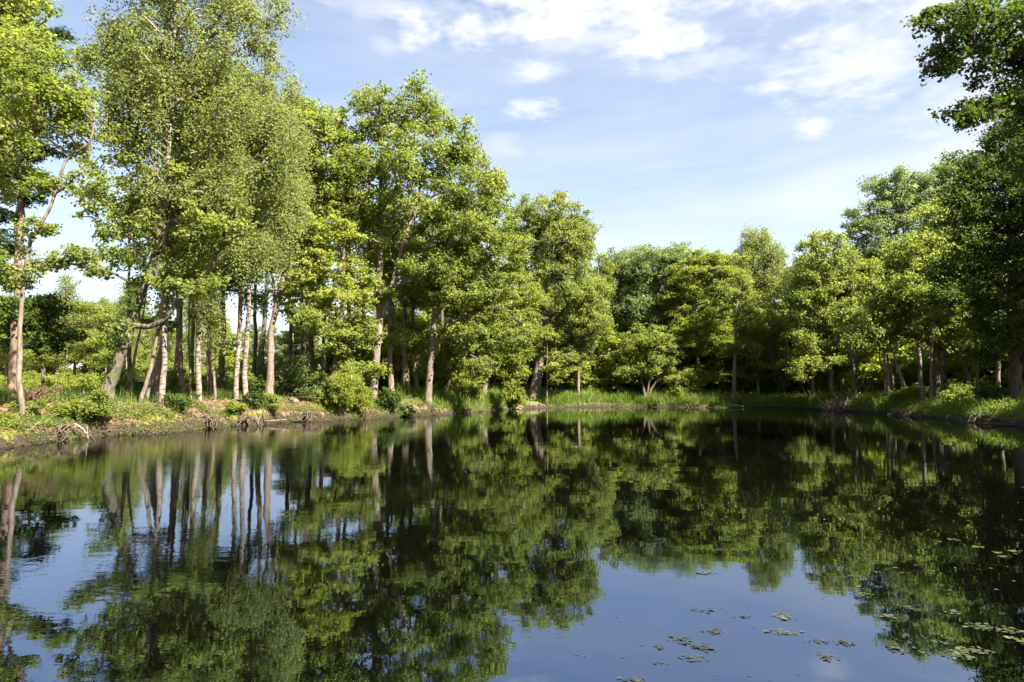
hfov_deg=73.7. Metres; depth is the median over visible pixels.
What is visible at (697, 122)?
sky
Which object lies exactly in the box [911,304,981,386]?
slim tree
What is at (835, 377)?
beech tree
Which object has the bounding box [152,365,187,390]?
bush
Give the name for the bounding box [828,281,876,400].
slim tree
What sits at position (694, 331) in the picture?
beech tree
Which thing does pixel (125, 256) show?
background tree
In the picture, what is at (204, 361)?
oak tree
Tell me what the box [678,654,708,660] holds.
floating plants
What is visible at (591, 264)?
ash tree
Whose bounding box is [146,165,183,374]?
background tree
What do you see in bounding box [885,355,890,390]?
dead tree
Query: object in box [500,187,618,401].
oak
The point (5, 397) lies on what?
grass
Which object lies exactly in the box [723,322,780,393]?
young tree
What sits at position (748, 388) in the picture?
sapling
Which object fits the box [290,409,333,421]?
root mound
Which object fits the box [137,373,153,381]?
thicket bush
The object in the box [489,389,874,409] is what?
undergrowth
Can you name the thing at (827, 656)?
floating plants
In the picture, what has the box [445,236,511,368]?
pale pine
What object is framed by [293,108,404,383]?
maple tree
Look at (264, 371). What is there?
bush
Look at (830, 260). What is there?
ash tree
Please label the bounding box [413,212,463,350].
background tree
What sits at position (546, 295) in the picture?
birch tree
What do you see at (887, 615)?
floating plants
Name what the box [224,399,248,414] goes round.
shrub
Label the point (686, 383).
bush
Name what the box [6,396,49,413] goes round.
shrub
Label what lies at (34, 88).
alder tree
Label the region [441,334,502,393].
bent alder
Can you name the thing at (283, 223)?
pale birch
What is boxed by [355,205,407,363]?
background tree
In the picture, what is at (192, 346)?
background tree
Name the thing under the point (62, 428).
root mound
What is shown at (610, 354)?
young tree
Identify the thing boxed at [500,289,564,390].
oak tree
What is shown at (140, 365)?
beech tree
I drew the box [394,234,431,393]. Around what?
ivy tree
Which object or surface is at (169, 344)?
birch tree
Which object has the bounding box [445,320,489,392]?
young tree
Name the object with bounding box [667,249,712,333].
ash tree
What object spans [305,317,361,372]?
young tree
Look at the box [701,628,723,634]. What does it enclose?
floating plants
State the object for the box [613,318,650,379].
beech tree
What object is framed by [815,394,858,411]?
brush pile
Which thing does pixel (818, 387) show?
oak tree
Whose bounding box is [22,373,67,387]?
bush
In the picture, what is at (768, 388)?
young tree
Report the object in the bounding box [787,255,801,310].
ash tree
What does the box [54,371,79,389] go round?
bush
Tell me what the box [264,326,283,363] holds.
ash tree
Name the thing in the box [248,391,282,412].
shrub
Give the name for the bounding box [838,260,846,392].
ash tree
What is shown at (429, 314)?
beech tree
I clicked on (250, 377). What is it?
bush
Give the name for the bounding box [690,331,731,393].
young tree
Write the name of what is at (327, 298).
forked oak
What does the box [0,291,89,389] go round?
hazel tree
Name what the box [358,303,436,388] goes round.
young tree
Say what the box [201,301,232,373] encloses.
birch tree
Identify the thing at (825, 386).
thicket bush
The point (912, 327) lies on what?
ash tree
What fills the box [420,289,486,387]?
beech tree
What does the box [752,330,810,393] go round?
young tree
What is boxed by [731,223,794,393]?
birch tree
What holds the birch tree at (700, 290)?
on the ground at (20, 437)
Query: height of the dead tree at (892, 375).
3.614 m
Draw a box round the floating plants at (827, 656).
[816,652,840,659]
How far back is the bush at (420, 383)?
51.25 m
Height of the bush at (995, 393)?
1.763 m
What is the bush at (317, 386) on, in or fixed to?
on the ground at (20, 437)
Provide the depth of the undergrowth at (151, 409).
25.85 m
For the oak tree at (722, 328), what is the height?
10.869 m
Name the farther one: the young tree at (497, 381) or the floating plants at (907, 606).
the young tree at (497, 381)
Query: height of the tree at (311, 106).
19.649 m
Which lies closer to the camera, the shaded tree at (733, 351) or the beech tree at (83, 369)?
the shaded tree at (733, 351)
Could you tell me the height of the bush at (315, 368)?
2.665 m
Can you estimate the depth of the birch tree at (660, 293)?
73.36 m
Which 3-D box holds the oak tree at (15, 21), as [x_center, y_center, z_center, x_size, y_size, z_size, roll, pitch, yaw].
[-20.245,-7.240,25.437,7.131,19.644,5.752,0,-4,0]
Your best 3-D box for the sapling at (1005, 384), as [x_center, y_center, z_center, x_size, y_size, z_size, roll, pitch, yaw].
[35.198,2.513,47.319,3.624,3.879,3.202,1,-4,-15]
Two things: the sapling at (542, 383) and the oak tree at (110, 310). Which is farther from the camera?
the oak tree at (110, 310)
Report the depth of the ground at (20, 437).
32.24 m
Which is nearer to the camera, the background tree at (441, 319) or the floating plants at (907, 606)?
the floating plants at (907, 606)
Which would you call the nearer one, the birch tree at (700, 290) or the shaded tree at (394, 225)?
the shaded tree at (394, 225)
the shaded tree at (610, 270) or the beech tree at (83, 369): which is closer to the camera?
the shaded tree at (610, 270)
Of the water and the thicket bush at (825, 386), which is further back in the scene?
the thicket bush at (825, 386)
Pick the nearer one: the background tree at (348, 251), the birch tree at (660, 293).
the background tree at (348, 251)
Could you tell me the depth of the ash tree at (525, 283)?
84.49 m
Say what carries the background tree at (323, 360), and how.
on the ground at (20, 437)
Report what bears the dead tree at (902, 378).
on the ground at (20, 437)
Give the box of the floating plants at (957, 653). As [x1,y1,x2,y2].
[941,649,974,659]
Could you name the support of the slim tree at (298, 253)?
on the ground at (20, 437)
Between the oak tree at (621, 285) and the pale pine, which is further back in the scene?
the oak tree at (621, 285)
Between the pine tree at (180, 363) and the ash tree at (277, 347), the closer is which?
the pine tree at (180, 363)
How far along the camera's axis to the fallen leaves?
29.16 m
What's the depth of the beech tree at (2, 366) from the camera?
91.98 m
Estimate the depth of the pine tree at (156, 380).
31.11 m
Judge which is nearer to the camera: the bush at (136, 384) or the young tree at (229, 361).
the bush at (136, 384)
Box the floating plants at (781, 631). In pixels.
[763,628,803,635]
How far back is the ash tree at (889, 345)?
64.03 m
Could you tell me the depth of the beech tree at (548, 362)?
69.66 m
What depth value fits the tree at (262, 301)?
36.01 m
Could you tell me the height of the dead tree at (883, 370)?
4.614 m
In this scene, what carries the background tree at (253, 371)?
on the ground at (20, 437)
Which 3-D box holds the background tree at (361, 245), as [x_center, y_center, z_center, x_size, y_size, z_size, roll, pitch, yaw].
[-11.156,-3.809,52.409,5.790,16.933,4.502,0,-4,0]
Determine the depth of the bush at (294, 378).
39.67 m
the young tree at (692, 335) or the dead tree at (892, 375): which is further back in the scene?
the young tree at (692, 335)
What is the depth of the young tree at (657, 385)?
70.47 m
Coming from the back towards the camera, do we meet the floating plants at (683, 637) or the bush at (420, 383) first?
the bush at (420, 383)
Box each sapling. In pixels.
[528,361,550,388]
[535,324,581,404]
[736,370,755,392]
[875,353,900,389]
[885,351,929,388]
[899,352,926,387]
[901,349,928,387]
[913,354,954,388]
[941,356,992,388]
[978,359,1008,388]
[1000,355,1023,388]
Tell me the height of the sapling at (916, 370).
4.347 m
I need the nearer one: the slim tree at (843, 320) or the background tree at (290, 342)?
the background tree at (290, 342)
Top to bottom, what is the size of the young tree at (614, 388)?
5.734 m
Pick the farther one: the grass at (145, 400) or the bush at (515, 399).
the bush at (515, 399)
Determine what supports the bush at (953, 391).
on the ground at (20, 437)
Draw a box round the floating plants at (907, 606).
[903,605,916,610]
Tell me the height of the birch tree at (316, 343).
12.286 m
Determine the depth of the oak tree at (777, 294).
81.44 m
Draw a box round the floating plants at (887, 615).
[877,613,895,618]
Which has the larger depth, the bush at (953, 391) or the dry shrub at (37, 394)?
the bush at (953, 391)
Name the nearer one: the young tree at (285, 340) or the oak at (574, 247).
the young tree at (285, 340)
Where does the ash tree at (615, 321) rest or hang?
on the ground at (20, 437)
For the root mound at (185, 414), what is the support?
on the ground at (20, 437)
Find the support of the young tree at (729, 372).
on the ground at (20, 437)
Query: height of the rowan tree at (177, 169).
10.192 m
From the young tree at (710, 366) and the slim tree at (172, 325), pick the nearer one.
the slim tree at (172, 325)
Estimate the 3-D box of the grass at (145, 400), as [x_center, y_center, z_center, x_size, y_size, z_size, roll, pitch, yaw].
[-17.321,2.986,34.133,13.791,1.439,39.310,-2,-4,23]
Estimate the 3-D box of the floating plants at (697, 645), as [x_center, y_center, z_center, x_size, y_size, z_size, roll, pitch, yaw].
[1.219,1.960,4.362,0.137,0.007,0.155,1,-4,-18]
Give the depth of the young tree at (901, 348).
58.97 m
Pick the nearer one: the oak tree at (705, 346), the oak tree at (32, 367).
the oak tree at (705, 346)
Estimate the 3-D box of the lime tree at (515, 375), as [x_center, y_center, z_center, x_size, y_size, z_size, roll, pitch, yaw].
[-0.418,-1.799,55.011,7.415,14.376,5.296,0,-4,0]
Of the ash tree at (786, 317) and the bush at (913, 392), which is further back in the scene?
the ash tree at (786, 317)
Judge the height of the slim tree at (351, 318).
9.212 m
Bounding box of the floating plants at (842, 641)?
[833,639,855,645]
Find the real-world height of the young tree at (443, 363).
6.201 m
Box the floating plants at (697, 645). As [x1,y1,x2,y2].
[690,643,713,651]
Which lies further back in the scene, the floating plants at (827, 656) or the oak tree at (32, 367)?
the oak tree at (32, 367)
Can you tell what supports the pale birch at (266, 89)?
on the ground at (20, 437)
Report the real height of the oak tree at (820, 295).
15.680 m
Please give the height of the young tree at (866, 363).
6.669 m
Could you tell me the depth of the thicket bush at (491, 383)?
103.74 m
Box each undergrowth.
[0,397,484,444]
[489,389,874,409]
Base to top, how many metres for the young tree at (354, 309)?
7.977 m
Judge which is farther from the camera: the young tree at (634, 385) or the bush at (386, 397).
the young tree at (634, 385)
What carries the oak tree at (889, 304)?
on the ground at (20, 437)
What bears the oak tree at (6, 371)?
on the ground at (20, 437)
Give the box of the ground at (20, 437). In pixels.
[0,392,1023,447]
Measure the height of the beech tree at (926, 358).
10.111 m
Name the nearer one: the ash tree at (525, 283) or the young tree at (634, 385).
the young tree at (634, 385)
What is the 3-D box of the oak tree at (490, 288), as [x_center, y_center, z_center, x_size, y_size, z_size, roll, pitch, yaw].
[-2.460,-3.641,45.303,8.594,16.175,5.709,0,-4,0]
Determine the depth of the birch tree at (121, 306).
68.61 m
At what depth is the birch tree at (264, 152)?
31.16 m
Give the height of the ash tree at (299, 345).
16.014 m
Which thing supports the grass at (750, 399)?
on the ground at (20, 437)
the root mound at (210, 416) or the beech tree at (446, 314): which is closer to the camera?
the root mound at (210, 416)
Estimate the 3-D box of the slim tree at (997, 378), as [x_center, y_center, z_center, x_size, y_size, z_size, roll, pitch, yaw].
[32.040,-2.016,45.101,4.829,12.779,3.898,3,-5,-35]
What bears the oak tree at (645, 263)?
on the ground at (20, 437)
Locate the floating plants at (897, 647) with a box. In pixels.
[885,643,909,652]
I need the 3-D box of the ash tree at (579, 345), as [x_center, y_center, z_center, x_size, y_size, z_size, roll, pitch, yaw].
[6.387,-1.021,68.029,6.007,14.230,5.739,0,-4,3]
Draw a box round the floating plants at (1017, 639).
[1004,636,1023,643]
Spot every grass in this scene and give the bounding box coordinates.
[0,381,283,405]
[1,385,264,392]
[23,387,407,421]
[394,382,928,411]
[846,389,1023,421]
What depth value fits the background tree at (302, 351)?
47.99 m
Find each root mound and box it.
[53,423,95,441]
[183,413,190,431]
[199,413,242,428]
[233,414,261,425]
[260,413,270,424]
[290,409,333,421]
[430,404,449,414]
[962,411,993,422]
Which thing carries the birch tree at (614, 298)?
on the ground at (20, 437)
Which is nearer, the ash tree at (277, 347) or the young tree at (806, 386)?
the young tree at (806, 386)
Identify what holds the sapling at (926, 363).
on the ground at (20, 437)
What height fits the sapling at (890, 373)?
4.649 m
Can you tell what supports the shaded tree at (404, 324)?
on the ground at (20, 437)
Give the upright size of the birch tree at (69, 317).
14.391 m
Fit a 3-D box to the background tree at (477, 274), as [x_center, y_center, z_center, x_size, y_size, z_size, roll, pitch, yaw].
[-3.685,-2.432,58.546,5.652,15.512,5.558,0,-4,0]
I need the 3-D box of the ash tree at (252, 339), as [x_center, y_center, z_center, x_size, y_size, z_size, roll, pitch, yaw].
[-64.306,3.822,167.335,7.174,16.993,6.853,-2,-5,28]
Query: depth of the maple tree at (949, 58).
18.87 m
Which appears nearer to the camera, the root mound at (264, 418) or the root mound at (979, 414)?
the root mound at (264, 418)
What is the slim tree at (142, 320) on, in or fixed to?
on the ground at (20, 437)
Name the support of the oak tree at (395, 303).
on the ground at (20, 437)
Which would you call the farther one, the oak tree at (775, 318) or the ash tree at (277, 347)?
the ash tree at (277, 347)
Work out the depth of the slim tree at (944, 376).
49.82 m
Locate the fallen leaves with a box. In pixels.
[0,395,469,438]
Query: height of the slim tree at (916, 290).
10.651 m
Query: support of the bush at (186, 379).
on the ground at (20, 437)
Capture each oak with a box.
[71,131,264,400]
[263,211,377,394]
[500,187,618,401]
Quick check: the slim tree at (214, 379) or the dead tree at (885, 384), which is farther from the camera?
the dead tree at (885, 384)
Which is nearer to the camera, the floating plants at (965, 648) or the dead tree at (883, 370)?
the floating plants at (965, 648)
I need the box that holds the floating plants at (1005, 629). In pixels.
[995,625,1023,633]
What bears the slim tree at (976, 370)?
on the ground at (20, 437)
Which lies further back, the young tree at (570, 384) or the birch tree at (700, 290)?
the birch tree at (700, 290)
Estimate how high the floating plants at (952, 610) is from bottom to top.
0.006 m
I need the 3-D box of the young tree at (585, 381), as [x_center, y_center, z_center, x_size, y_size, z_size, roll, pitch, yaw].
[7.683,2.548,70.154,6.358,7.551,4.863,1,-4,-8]
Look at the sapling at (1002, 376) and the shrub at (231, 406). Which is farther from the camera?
the sapling at (1002, 376)
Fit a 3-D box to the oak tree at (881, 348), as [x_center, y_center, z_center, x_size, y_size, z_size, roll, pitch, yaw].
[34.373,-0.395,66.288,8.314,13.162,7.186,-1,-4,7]
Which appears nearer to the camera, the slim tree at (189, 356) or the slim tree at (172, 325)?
the slim tree at (172, 325)
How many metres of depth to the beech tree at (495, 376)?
70.03 m
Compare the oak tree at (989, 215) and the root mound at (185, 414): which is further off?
the oak tree at (989, 215)
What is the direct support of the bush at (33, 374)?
on the ground at (20, 437)
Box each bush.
[0,375,6,387]
[22,370,40,381]
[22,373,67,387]
[51,397,84,421]
[54,364,95,377]
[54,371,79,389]
[69,369,100,389]
[72,385,118,420]
[104,368,138,389]
[116,380,152,393]
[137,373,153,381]
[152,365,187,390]
[166,372,218,392]
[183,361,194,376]
[194,373,232,391]
[226,370,255,392]
[233,352,266,379]
[256,355,286,392]
[274,352,319,395]
[305,362,329,376]
[308,362,372,414]
[312,376,335,399]
[359,365,396,394]
[374,386,402,411]
[395,400,419,416]
[410,371,434,392]
[453,378,483,401]
[490,380,523,388]
[494,387,525,408]
[611,322,687,400]
[662,365,708,398]
[821,377,853,393]
[886,383,929,402]
[934,378,981,404]
[968,383,1008,404]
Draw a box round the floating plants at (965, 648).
[955,646,995,653]
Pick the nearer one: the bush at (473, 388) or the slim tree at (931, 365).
the slim tree at (931, 365)
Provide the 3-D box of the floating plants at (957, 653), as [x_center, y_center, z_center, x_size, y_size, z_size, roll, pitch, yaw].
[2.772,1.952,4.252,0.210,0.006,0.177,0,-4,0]
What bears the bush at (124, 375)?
on the ground at (20, 437)
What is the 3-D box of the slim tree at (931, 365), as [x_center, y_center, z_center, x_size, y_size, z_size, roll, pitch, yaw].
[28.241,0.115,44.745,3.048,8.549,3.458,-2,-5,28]
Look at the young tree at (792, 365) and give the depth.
72.83 m
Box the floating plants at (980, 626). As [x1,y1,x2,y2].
[962,623,996,630]
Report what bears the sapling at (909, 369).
on the ground at (20, 437)
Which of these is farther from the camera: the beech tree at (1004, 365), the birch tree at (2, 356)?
the birch tree at (2, 356)
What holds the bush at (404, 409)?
on the ground at (20, 437)
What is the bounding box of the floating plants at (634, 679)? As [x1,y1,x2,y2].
[617,676,643,681]
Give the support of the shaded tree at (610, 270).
on the ground at (20, 437)
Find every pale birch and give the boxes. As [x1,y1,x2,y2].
[220,54,320,399]
[237,172,316,403]
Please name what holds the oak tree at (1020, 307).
on the ground at (20, 437)
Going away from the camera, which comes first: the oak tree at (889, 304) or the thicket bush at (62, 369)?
the oak tree at (889, 304)
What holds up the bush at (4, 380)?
on the ground at (20, 437)
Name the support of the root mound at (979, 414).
on the ground at (20, 437)
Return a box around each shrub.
[0,410,23,426]
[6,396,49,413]
[8,384,66,403]
[148,390,202,412]
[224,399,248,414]
[246,375,265,408]
[248,391,282,412]
[360,386,377,411]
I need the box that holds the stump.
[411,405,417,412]
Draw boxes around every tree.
[0,0,78,392]
[0,0,85,207]
[0,27,126,416]
[0,291,13,367]
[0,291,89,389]
[0,295,27,378]
[0,295,62,377]
[0,362,60,376]
[0,363,4,375]
[2,296,76,375]
[37,312,80,374]
[51,271,94,373]
[53,299,96,377]
[65,0,307,404]
[67,301,117,373]
[76,297,118,372]
[76,362,100,373]
[88,189,148,380]
[94,294,118,371]
[97,30,233,397]
[102,317,156,378]
[109,279,149,368]
[117,284,155,360]
[120,275,157,394]
[124,314,174,377]
[137,156,255,403]
[139,329,188,373]
[142,290,189,398]
[143,302,174,366]
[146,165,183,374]
[156,47,256,398]
[170,337,187,362]
[171,298,214,366]
[176,90,315,402]
[179,207,194,376]
[180,266,230,399]
[183,330,205,369]
[184,301,195,398]
[201,146,272,391]
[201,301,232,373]
[201,346,213,370]
[203,324,252,384]
[206,53,299,395]
[232,193,257,375]
[240,324,259,365]
[248,324,267,360]
[256,129,344,386]
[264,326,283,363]
[270,91,350,395]
[274,325,318,389]
[282,247,303,393]
[285,340,300,350]
[286,203,319,362]
[287,171,318,367]
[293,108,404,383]
[293,277,331,366]
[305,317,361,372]
[307,174,359,375]
[311,69,510,398]
[315,305,375,374]
[325,183,376,357]
[328,262,363,343]
[341,187,399,365]
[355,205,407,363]
[357,196,421,392]
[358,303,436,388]
[360,291,409,334]
[373,223,443,390]
[386,303,444,373]
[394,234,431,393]
[410,166,538,407]
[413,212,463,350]
[419,307,449,347]
[419,323,468,392]
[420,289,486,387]
[437,312,468,329]
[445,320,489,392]
[451,229,489,358]
[471,257,553,397]
[490,365,532,387]
[494,367,532,388]
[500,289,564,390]
[512,265,539,388]
[528,302,593,390]
[534,271,564,347]
[548,369,593,392]
[554,264,601,392]
[563,338,612,392]
[564,260,603,345]
[585,252,618,374]
[585,322,634,393]
[594,243,654,389]
[594,244,635,392]
[594,263,624,392]
[612,355,639,392]
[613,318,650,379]
[616,241,707,392]
[618,345,649,394]
[637,350,669,392]
[647,283,673,388]
[652,245,751,384]
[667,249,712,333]
[667,323,694,389]
[675,317,719,391]
[689,276,733,334]
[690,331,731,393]
[695,306,740,366]
[702,338,744,393]
[706,266,775,403]
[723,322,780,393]
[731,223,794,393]
[748,300,797,390]
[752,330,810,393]
[755,280,788,331]
[759,349,796,393]
[768,308,829,393]
[771,256,830,395]
[772,266,820,392]
[773,226,894,396]
[783,345,808,393]
[785,372,819,393]
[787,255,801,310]
[802,246,868,395]
[810,353,855,382]
[828,273,902,392]
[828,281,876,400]
[835,148,994,372]
[837,193,1006,397]
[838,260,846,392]
[840,322,897,393]
[869,250,906,352]
[876,230,937,353]
[878,342,889,394]
[882,348,906,387]
[883,352,886,396]
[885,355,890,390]
[890,336,928,389]
[890,358,894,390]
[892,254,934,401]
[900,0,1023,188]
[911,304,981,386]
[912,87,1023,404]
[915,282,963,399]
[922,317,979,379]
[924,225,985,392]
[938,285,1023,387]
[953,267,1007,386]
[963,231,1018,388]
[979,274,1023,385]
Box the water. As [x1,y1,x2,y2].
[0,407,1023,681]
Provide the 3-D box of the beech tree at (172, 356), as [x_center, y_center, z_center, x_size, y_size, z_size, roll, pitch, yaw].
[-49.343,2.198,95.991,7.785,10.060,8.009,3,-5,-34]
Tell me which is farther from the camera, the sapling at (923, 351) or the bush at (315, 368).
the sapling at (923, 351)
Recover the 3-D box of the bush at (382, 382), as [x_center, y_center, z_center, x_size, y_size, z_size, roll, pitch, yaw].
[-9.641,3.075,49.834,3.273,2.930,2.708,2,-5,-31]
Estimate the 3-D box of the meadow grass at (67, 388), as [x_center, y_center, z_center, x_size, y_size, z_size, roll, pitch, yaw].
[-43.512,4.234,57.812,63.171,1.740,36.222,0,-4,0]
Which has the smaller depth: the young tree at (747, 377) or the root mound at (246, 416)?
the root mound at (246, 416)
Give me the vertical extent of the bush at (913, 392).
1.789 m
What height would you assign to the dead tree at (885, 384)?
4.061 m
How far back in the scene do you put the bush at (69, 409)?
23.34 m
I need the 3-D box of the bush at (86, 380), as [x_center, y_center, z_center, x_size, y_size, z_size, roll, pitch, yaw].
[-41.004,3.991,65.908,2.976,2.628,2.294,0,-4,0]
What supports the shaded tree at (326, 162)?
on the ground at (20, 437)
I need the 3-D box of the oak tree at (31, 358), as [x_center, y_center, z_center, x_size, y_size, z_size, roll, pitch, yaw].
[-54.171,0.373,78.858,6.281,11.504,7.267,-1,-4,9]
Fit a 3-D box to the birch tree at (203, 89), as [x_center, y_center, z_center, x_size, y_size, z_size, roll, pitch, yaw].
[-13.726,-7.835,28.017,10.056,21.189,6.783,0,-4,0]
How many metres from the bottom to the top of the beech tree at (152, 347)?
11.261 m
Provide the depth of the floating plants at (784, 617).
4.97 m
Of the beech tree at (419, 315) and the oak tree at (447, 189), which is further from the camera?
the beech tree at (419, 315)
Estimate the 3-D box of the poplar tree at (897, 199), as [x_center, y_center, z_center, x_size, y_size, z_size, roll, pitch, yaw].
[38.807,-6.153,64.321,15.818,24.294,7.952,0,-4,0]
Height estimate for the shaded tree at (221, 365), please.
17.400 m
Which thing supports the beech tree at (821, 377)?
on the ground at (20, 437)
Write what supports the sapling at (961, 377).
on the ground at (20, 437)
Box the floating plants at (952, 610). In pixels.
[944,609,961,613]
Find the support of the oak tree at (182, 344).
on the ground at (20, 437)
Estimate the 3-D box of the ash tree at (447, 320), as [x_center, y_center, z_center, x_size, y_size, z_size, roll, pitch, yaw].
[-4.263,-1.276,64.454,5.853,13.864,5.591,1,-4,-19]
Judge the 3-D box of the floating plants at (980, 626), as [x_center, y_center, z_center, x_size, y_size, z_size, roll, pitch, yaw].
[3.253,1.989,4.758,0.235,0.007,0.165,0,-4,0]
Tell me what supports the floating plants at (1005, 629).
on the water
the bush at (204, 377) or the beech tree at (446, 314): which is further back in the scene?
the beech tree at (446, 314)
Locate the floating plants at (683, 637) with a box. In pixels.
[667,635,691,642]
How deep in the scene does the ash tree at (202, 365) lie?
159.66 m
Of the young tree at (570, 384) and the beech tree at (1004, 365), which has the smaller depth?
the beech tree at (1004, 365)
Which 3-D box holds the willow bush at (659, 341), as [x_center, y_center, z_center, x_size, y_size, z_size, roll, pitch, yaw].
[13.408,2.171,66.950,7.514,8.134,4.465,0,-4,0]
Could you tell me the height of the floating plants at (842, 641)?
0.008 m
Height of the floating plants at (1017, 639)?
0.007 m
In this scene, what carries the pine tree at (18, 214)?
on the ground at (20, 437)
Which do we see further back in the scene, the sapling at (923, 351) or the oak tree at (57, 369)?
the oak tree at (57, 369)
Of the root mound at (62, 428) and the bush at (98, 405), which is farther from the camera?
the bush at (98, 405)
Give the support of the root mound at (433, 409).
on the ground at (20, 437)
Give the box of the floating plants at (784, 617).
[774,612,791,619]
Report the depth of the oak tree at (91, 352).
77.90 m
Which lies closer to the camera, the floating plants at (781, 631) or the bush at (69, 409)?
the floating plants at (781, 631)
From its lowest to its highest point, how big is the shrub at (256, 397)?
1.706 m
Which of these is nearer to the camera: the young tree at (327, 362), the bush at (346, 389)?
the bush at (346, 389)
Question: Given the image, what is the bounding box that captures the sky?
[0,0,1021,389]
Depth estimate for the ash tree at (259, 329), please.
168.73 m
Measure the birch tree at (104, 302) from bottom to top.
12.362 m
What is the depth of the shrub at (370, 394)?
39.06 m
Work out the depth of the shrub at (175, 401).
27.12 m
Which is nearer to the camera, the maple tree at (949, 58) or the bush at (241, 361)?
the maple tree at (949, 58)
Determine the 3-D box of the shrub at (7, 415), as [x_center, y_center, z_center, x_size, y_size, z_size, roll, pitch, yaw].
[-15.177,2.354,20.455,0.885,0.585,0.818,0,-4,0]
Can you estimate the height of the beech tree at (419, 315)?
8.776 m
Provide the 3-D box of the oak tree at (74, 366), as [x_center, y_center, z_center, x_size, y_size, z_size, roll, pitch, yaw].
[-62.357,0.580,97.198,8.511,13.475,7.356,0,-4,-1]
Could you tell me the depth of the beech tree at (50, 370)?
93.16 m
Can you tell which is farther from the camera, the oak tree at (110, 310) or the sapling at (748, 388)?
the oak tree at (110, 310)
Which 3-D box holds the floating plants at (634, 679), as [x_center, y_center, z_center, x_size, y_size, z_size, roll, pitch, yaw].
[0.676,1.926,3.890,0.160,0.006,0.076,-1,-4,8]
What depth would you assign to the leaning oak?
27.02 m
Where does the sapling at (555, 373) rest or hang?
on the ground at (20, 437)
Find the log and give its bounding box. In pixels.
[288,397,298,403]
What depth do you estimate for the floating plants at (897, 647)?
4.35 m
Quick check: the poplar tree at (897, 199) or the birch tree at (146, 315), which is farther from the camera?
the birch tree at (146, 315)

